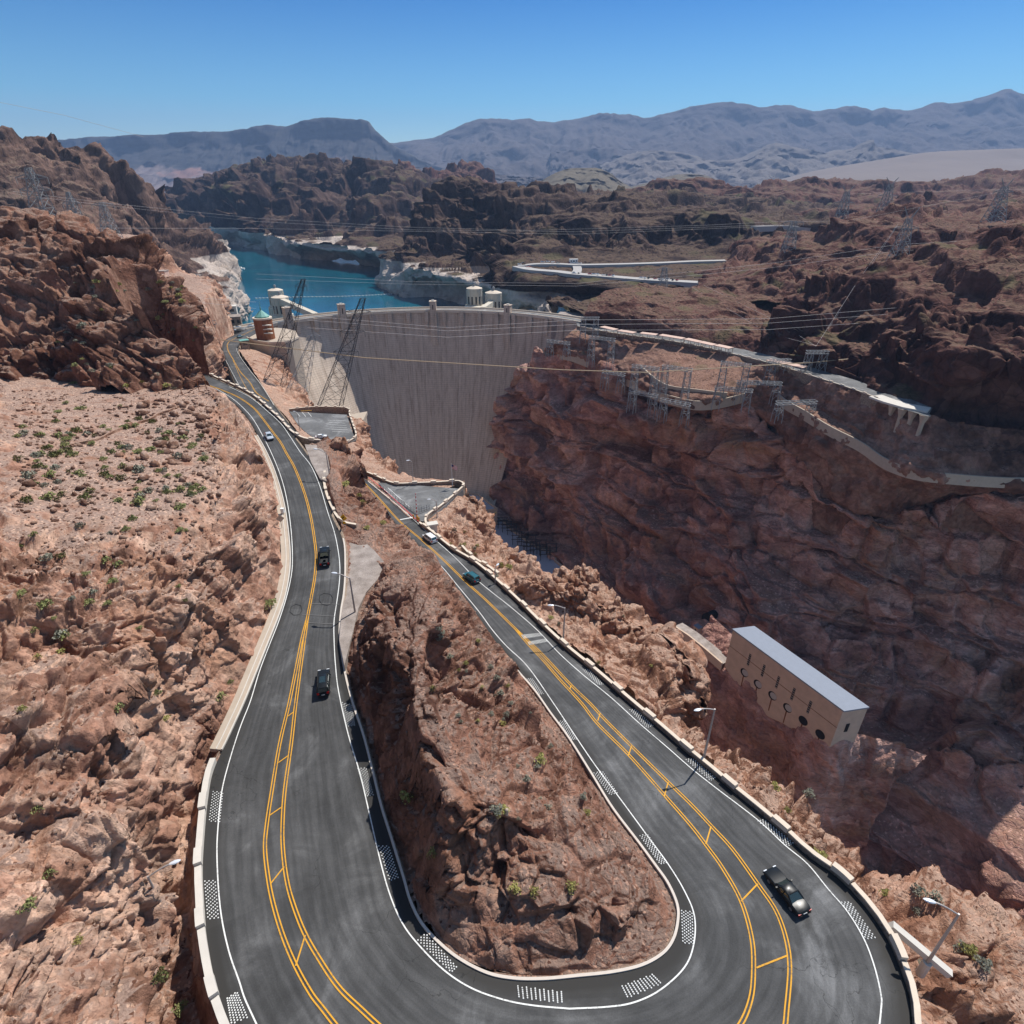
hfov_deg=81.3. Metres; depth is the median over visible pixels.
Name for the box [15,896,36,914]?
desert shrub
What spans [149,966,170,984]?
desert shrub
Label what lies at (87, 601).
desert shrub
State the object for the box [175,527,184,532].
desert shrub
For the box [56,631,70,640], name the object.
desert shrub
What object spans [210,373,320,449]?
parapet wall
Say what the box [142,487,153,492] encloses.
desert shrub
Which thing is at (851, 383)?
road
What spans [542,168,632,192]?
hill
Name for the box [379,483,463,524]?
plaza
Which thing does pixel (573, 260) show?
bus
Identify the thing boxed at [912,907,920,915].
desert shrub
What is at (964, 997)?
rim rock
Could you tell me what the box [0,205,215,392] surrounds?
crag
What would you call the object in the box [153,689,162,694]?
desert shrub
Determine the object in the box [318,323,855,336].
power line
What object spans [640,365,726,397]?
retaining wall
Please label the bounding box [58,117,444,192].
mesa
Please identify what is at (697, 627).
guard hut
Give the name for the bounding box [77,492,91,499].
desert shrub
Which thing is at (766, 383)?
steel gantry
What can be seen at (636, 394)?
steel gantry
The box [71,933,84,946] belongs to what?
desert shrub
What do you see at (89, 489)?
desert shrub
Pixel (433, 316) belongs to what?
crest tower
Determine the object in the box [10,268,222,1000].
shrubs
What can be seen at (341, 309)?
crest tower
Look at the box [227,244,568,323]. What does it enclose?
lake
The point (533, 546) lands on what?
busbar frame
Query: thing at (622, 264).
road
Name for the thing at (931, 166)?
desert plain
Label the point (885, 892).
desert shrub
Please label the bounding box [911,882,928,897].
desert shrub
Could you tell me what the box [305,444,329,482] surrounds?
gravel shoulder
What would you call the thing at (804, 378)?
parapet wall
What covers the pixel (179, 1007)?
desert shrub
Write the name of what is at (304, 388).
pylon
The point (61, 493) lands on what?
desert shrub
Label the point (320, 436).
parked car
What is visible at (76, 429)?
desert shrub
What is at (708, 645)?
path
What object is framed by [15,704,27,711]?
desert shrub
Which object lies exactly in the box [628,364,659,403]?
steel gantry
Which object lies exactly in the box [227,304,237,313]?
visitor building
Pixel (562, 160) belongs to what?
mountain range
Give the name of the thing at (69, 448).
desert shrub
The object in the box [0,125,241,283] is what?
cliff
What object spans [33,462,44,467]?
desert shrub
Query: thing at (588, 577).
rock outcrop
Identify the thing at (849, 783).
canyon wall
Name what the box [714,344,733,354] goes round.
shade canopy
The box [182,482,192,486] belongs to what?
desert shrub
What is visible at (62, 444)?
desert shrub
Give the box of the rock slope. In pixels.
[239,348,469,516]
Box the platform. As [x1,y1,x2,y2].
[351,412,367,423]
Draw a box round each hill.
[165,152,441,266]
[398,159,500,184]
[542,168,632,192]
[632,174,713,187]
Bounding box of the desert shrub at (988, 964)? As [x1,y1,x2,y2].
[974,954,993,973]
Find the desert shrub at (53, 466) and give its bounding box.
[49,464,60,469]
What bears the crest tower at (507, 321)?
on the dam
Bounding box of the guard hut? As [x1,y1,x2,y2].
[693,623,701,633]
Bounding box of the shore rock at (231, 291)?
[198,273,253,321]
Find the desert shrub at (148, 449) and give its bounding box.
[144,446,155,451]
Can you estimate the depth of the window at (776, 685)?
244.17 m
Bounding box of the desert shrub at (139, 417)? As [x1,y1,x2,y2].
[134,415,142,419]
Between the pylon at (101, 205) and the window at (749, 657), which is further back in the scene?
the pylon at (101, 205)
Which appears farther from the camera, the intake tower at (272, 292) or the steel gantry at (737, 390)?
the intake tower at (272, 292)
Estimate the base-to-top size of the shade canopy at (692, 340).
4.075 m
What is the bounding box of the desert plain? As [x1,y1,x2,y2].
[758,148,1023,184]
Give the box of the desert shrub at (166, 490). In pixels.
[161,488,172,493]
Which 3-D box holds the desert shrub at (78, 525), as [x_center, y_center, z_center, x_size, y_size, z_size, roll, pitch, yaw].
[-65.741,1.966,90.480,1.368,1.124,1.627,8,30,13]
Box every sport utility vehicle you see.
[315,668,330,696]
[463,571,480,583]
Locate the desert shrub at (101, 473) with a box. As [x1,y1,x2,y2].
[99,469,109,476]
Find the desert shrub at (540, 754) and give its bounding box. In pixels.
[534,752,546,764]
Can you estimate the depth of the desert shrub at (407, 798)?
71.82 m
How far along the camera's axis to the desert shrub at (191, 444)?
133.56 m
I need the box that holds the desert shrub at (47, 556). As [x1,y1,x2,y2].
[38,552,52,560]
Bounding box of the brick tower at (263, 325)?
[252,303,274,340]
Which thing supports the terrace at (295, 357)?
on the rock slope
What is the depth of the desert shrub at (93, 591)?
78.50 m
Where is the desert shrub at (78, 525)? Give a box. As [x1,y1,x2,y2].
[73,522,85,528]
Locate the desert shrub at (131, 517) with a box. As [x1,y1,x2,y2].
[127,514,137,520]
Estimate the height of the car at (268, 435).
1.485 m
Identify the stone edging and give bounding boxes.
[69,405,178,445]
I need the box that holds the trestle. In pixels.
[869,395,930,435]
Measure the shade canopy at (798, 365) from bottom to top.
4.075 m
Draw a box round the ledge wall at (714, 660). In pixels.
[676,626,722,669]
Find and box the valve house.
[725,626,868,746]
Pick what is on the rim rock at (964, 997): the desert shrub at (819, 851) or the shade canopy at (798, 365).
the desert shrub at (819, 851)
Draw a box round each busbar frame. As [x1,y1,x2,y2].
[497,517,507,528]
[501,521,511,531]
[506,523,517,534]
[511,531,522,544]
[516,537,527,545]
[523,542,534,555]
[525,535,536,548]
[529,541,540,555]
[536,540,547,549]
[539,546,551,560]
[545,543,557,553]
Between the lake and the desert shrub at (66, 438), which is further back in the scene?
the lake
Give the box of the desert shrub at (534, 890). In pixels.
[530,885,540,898]
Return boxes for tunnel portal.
[702,610,717,620]
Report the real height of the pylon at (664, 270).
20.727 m
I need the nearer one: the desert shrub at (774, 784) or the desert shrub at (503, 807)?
the desert shrub at (503, 807)
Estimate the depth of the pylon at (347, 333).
289.76 m
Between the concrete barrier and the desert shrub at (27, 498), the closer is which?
the concrete barrier
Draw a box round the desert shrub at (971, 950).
[959,941,979,960]
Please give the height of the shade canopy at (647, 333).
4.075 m
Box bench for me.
[544,327,1023,544]
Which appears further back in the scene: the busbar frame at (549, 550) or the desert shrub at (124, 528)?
the busbar frame at (549, 550)
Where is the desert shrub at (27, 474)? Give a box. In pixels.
[20,470,37,479]
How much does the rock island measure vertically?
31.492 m
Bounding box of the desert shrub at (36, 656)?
[32,653,41,659]
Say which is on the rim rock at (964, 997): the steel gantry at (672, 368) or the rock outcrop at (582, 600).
the rock outcrop at (582, 600)
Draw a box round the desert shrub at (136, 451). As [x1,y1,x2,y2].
[132,448,142,453]
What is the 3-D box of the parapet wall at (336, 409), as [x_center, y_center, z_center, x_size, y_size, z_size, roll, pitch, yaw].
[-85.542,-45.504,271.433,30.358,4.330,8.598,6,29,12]
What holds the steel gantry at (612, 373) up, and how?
on the bench
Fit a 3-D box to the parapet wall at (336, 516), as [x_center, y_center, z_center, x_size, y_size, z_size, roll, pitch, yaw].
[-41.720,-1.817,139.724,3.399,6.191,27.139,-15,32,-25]
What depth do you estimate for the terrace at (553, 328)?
477.78 m
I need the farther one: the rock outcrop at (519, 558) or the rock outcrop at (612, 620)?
the rock outcrop at (519, 558)
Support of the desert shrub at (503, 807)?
on the rock island
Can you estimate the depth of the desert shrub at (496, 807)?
65.01 m
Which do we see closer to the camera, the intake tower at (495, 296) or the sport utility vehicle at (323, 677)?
the sport utility vehicle at (323, 677)
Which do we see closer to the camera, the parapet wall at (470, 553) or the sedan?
the sedan
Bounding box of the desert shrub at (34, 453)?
[30,451,41,457]
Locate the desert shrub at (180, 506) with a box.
[173,502,186,509]
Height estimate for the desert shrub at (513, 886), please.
0.861 m
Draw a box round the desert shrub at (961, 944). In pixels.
[952,939,967,953]
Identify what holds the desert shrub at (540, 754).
on the rock island
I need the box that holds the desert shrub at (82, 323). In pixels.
[77,321,86,326]
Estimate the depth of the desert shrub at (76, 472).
109.16 m
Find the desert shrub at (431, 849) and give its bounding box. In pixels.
[426,846,435,859]
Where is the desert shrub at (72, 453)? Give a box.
[65,450,78,456]
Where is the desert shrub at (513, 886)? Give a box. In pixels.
[507,881,520,894]
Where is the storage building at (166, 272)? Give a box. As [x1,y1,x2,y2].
[158,270,169,275]
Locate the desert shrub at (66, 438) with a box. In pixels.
[59,436,71,441]
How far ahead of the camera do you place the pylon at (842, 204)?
674.47 m
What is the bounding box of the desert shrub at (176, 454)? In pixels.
[172,452,181,458]
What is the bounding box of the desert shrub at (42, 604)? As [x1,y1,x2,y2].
[36,599,53,609]
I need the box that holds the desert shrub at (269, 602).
[264,598,276,609]
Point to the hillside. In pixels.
(232, 615)
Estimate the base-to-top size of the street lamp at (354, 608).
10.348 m
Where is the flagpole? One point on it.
(453, 467)
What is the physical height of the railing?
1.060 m
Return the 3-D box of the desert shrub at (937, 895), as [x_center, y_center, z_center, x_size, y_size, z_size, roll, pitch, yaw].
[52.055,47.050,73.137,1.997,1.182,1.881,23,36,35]
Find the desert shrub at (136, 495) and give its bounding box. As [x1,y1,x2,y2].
[134,492,145,498]
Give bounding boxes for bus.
[569,259,577,263]
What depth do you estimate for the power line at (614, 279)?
408.46 m
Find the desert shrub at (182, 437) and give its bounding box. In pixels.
[177,434,188,439]
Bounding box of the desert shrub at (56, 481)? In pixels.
[52,479,61,483]
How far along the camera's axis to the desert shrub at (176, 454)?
123.82 m
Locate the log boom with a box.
[255,293,391,298]
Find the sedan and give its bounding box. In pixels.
[763,865,811,917]
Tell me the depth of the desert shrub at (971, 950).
66.56 m
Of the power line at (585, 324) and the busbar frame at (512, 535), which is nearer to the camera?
the power line at (585, 324)
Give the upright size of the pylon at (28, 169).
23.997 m
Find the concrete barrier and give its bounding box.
[888,921,952,977]
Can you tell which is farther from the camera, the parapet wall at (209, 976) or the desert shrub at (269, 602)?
the desert shrub at (269, 602)
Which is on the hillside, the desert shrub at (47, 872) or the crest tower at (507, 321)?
the desert shrub at (47, 872)
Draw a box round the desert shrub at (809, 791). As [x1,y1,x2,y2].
[802,788,815,798]
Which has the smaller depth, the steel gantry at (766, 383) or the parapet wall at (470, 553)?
the parapet wall at (470, 553)
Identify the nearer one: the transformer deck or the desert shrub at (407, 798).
the desert shrub at (407, 798)
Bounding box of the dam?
[233,307,595,505]
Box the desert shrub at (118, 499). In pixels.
[112,497,123,502]
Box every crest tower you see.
[281,306,294,330]
[336,303,349,343]
[429,300,437,346]
[503,304,512,349]
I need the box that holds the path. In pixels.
[676,623,726,663]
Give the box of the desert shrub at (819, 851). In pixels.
[810,846,827,858]
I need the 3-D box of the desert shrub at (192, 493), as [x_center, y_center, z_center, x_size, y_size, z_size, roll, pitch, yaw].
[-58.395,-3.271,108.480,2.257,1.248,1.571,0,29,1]
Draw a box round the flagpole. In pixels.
[451,464,457,486]
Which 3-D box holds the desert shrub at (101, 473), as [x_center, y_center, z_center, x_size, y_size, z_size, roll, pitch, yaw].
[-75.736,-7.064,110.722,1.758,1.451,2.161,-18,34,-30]
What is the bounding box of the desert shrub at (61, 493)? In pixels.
[57,490,67,495]
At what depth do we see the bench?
306.29 m
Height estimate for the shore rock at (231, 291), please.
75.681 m
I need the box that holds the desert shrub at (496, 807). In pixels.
[489,803,502,815]
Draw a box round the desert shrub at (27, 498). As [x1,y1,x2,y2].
[19,494,33,502]
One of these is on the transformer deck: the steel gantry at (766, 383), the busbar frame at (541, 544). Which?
the busbar frame at (541, 544)
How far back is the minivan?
155.17 m
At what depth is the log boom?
831.68 m
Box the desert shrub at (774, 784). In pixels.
[771,781,780,790]
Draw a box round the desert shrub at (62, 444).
[59,441,69,446]
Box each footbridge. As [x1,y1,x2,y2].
[280,298,316,314]
[481,301,493,307]
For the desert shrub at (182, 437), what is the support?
on the hillside
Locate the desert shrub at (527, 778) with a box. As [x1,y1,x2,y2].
[523,774,530,781]
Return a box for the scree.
[384,500,1007,991]
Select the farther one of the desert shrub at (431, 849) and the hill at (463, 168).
the hill at (463, 168)
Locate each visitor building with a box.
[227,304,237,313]
[227,314,241,325]
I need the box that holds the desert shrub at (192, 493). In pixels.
[186,490,197,495]
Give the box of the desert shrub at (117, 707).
[114,702,124,712]
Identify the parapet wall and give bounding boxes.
[193,758,229,1023]
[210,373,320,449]
[289,405,350,415]
[322,470,356,527]
[347,414,356,443]
[367,472,464,533]
[419,522,921,1023]
[461,545,498,572]
[577,326,879,407]
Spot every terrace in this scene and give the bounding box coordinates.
[246,328,307,392]
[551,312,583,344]
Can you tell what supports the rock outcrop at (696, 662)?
on the rim rock at (964, 997)
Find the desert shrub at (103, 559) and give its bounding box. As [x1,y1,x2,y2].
[101,556,111,563]
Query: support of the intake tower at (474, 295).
in the lake
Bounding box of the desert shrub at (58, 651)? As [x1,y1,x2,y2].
[56,648,64,654]
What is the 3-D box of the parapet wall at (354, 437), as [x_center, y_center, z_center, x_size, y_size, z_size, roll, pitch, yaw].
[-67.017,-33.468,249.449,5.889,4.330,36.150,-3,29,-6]
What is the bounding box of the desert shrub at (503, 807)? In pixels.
[501,804,509,813]
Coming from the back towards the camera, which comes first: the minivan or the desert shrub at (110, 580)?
the minivan
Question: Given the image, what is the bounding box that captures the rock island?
[309,436,679,976]
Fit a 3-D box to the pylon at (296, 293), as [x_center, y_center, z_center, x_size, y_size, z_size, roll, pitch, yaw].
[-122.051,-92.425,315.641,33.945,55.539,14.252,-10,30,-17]
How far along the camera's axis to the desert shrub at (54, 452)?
114.64 m
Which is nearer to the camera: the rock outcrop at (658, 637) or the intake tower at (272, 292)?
the rock outcrop at (658, 637)
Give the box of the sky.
[0,0,1023,142]
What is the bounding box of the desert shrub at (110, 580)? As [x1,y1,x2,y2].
[106,577,118,584]
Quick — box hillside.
[0,377,282,1023]
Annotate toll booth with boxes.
[239,339,249,349]
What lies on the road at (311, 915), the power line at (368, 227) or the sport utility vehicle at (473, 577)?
the sport utility vehicle at (473, 577)
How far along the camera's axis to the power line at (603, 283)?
407.45 m
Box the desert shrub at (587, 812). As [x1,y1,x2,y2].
[583,809,590,815]
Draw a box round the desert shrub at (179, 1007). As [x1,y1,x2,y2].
[171,999,187,1017]
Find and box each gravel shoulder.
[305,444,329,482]
[339,543,383,669]
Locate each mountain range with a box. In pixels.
[391,89,1023,177]
[415,167,756,187]
[550,145,642,174]
[598,140,914,183]
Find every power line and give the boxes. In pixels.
[0,102,142,136]
[13,191,780,229]
[16,194,780,231]
[221,339,848,372]
[235,225,788,233]
[266,241,956,283]
[268,250,906,285]
[310,308,888,327]
[312,314,884,330]
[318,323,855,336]
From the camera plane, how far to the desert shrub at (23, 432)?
122.13 m
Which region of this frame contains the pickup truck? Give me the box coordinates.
[318,546,330,566]
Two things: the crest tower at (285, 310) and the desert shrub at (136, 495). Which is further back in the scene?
the crest tower at (285, 310)
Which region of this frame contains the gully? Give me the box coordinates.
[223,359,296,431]
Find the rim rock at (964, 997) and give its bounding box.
[428,495,1023,1023]
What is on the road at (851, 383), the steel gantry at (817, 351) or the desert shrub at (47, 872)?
the steel gantry at (817, 351)
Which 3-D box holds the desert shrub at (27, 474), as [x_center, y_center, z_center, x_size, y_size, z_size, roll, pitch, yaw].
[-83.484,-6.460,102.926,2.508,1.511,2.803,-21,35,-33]
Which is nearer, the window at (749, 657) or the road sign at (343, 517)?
the road sign at (343, 517)
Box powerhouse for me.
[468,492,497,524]
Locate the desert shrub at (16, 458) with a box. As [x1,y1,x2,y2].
[12,455,23,460]
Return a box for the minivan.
[422,532,437,543]
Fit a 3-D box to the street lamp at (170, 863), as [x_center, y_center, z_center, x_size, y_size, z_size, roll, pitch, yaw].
[-36.944,42.597,65.516,3.735,11.948,0.889,-10,30,-18]
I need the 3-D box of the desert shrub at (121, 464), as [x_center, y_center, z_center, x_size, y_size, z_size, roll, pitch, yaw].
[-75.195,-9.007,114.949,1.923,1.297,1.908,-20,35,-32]
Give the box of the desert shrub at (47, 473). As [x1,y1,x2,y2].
[42,470,55,477]
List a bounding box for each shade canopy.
[600,326,618,333]
[617,329,636,337]
[640,332,657,340]
[658,334,684,344]
[683,338,701,347]
[698,341,716,349]
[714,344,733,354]
[765,359,807,373]
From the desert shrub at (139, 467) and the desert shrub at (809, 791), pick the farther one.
the desert shrub at (139, 467)
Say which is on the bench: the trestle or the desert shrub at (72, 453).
the trestle
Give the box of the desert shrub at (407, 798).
[399,790,413,803]
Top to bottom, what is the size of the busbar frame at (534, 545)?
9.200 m
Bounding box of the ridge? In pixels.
[694,190,1023,302]
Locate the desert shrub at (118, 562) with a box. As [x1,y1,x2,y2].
[112,560,122,566]
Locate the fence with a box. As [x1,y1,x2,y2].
[162,378,206,395]
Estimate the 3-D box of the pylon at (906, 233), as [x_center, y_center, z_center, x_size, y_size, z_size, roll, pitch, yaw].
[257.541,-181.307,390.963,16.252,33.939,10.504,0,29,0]
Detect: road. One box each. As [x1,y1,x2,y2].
[203,327,910,1023]
[512,266,697,287]
[518,259,725,267]
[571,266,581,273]
[576,322,931,415]
[751,225,810,231]
[777,395,1023,487]
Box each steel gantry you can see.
[546,339,570,359]
[579,317,599,342]
[586,335,615,370]
[600,370,625,393]
[626,389,658,418]
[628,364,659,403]
[656,398,690,427]
[658,364,692,404]
[711,386,752,413]
[715,361,750,400]
[732,380,782,406]
[763,358,791,385]
[770,399,817,423]
[801,350,829,371]
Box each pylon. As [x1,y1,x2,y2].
[15,167,56,214]
[62,192,82,214]
[91,202,123,237]
[261,279,305,385]
[286,333,320,392]
[317,298,370,406]
[656,267,672,286]
[780,221,803,252]
[834,185,854,218]
[876,177,898,211]
[886,207,919,259]
[980,179,1013,222]
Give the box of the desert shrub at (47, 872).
[42,868,57,879]
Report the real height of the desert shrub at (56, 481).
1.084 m
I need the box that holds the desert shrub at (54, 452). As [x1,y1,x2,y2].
[47,449,59,457]
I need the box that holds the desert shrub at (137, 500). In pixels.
[130,496,144,506]
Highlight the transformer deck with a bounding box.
[495,516,562,573]
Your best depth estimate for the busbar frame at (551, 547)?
449.68 m
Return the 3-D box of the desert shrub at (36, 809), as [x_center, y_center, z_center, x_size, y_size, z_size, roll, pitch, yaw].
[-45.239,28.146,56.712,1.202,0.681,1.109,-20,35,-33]
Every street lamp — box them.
[146,859,180,902]
[314,448,329,472]
[331,572,355,611]
[547,604,564,637]
[694,708,715,757]
[915,898,959,978]
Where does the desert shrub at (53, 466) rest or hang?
on the hillside
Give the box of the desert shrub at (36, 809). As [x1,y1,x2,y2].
[30,805,44,814]
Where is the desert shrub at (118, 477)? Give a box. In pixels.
[113,473,127,481]
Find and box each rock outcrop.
[329,437,351,454]
[462,496,478,510]
[508,553,542,570]
[510,574,604,621]
[552,563,599,594]
[596,596,643,638]
[634,621,689,670]
[635,639,711,725]
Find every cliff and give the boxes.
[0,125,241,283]
[580,220,1023,429]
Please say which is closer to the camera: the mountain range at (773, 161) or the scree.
the scree
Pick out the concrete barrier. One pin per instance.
(924, 952)
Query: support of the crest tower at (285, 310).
on the dam
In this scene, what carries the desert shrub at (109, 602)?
on the hillside
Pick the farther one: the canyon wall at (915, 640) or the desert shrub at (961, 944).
the canyon wall at (915, 640)
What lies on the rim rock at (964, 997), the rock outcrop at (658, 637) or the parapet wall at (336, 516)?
the rock outcrop at (658, 637)
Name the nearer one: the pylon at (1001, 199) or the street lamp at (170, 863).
the street lamp at (170, 863)
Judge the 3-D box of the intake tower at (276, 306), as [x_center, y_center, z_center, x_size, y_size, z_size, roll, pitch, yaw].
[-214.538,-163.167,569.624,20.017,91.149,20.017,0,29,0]
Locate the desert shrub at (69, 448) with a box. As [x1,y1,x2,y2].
[61,446,73,452]
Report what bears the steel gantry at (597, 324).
on the bench
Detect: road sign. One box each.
[276,515,283,525]
[340,515,346,528]
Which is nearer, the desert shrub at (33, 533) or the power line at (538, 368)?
the desert shrub at (33, 533)
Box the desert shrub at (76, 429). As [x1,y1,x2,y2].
[70,426,82,432]
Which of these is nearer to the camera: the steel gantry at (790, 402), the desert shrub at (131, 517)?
the desert shrub at (131, 517)
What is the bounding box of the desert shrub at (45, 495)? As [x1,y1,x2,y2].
[39,491,55,499]
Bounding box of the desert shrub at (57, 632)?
[52,628,67,638]
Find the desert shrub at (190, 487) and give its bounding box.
[186,485,198,490]
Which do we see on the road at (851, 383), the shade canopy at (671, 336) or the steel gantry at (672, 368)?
the shade canopy at (671, 336)
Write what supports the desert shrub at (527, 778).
on the rock island
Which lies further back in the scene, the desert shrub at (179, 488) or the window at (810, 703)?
the window at (810, 703)
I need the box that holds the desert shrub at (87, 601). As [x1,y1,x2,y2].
[83,598,94,605]
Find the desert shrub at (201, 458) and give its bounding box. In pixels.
[197,456,206,460]
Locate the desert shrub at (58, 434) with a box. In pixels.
[51,432,62,436]
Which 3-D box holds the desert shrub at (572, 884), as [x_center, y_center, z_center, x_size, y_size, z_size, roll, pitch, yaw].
[6.362,39.742,63.106,1.406,0.803,1.562,2,29,3]
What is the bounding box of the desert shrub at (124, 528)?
[120,525,130,530]
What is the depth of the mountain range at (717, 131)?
7253.19 m
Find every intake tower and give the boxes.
[267,284,283,315]
[271,291,293,318]
[465,282,483,305]
[485,286,501,307]
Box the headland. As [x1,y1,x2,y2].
[374,175,855,315]
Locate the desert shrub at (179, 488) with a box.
[173,485,184,492]
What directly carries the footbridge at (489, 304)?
attached to the dam
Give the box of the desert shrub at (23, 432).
[18,429,28,434]
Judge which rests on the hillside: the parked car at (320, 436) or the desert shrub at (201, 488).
the desert shrub at (201, 488)
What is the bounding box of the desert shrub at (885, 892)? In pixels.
[879,888,889,895]
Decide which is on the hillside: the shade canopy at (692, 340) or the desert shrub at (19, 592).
the desert shrub at (19, 592)
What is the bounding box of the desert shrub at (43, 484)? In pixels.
[39,482,48,487]
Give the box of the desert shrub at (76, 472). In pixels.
[71,469,84,474]
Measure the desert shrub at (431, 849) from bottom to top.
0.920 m
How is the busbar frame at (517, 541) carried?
on the transformer deck
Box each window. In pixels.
[747,653,750,665]
[775,676,779,688]
[790,687,795,699]
[806,701,811,713]
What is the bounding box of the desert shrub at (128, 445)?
[121,443,133,449]
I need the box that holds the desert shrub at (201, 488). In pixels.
[197,486,206,491]
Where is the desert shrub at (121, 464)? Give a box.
[118,462,127,468]
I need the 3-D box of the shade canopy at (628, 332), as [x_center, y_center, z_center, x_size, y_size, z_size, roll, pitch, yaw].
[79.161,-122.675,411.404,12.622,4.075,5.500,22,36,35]
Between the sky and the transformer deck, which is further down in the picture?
the transformer deck
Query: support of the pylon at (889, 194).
on the ridge
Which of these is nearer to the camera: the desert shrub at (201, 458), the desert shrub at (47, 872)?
the desert shrub at (47, 872)
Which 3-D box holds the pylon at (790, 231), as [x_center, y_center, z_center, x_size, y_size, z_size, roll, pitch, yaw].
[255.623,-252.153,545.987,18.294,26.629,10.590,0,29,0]
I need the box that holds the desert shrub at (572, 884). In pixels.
[565,879,578,894]
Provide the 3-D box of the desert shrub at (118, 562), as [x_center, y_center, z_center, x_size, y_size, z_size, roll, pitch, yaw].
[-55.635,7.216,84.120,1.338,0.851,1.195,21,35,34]
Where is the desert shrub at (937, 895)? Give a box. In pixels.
[927,889,944,904]
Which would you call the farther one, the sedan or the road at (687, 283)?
the road at (687, 283)
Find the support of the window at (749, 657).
in the valve house
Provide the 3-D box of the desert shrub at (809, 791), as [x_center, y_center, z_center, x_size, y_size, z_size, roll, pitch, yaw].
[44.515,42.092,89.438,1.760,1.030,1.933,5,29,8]
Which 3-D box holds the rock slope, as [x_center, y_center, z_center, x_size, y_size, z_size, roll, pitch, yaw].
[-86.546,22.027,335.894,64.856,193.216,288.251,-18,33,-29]
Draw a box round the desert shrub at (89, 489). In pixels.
[83,487,96,493]
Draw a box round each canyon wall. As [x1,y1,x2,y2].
[487,346,1023,918]
[697,614,926,848]
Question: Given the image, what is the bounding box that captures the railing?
[378,482,415,511]
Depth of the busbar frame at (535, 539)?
457.25 m
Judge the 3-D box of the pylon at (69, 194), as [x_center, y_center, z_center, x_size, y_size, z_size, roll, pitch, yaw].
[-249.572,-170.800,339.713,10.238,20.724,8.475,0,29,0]
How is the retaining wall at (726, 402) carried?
on the bench
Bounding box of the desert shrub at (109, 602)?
[102,600,111,605]
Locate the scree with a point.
(518, 754)
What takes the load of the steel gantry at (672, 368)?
on the bench
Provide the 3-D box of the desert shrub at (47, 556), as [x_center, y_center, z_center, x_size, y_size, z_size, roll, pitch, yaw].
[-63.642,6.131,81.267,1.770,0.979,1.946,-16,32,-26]
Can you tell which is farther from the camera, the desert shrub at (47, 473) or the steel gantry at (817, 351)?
the steel gantry at (817, 351)
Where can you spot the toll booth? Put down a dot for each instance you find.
(244, 346)
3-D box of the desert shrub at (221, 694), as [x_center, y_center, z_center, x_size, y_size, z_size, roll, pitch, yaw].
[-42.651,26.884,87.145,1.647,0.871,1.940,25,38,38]
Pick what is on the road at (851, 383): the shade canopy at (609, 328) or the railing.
the shade canopy at (609, 328)
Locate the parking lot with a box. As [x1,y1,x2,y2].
[289,410,355,442]
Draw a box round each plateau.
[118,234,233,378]
[625,168,1023,206]
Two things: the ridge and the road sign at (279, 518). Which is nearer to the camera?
the road sign at (279, 518)
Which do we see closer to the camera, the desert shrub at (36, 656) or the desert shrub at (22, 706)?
the desert shrub at (22, 706)
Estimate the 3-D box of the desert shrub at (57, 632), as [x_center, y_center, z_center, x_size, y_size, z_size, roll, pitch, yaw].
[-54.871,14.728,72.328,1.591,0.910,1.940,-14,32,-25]
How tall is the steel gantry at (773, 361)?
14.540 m
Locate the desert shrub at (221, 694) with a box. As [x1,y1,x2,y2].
[216,691,228,701]
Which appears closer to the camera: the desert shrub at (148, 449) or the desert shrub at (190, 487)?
the desert shrub at (190, 487)
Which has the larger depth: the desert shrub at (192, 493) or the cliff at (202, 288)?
the cliff at (202, 288)
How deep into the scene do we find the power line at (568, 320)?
318.41 m
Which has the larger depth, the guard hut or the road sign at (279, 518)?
the guard hut
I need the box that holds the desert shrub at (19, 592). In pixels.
[16,588,26,598]
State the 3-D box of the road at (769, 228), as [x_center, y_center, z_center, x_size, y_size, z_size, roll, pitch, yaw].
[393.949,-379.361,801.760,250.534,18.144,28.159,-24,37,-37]
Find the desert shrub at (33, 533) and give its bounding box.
[27,531,37,536]
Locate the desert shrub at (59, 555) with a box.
[54,551,65,558]
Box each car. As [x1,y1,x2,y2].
[264,431,273,439]
[315,434,326,437]
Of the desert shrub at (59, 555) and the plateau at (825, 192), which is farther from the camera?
the plateau at (825, 192)
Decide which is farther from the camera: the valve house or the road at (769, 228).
the road at (769, 228)
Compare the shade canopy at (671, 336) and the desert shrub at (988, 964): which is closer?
the desert shrub at (988, 964)
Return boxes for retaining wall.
[544,348,744,409]
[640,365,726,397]
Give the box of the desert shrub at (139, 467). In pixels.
[132,464,145,472]
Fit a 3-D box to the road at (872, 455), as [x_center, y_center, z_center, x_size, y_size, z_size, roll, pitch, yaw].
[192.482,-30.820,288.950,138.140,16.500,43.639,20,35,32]
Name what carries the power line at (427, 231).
hanging from the pylon at (790, 231)
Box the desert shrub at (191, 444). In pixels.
[188,442,197,447]
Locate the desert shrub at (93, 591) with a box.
[89,588,97,594]
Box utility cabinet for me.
[426,521,437,531]

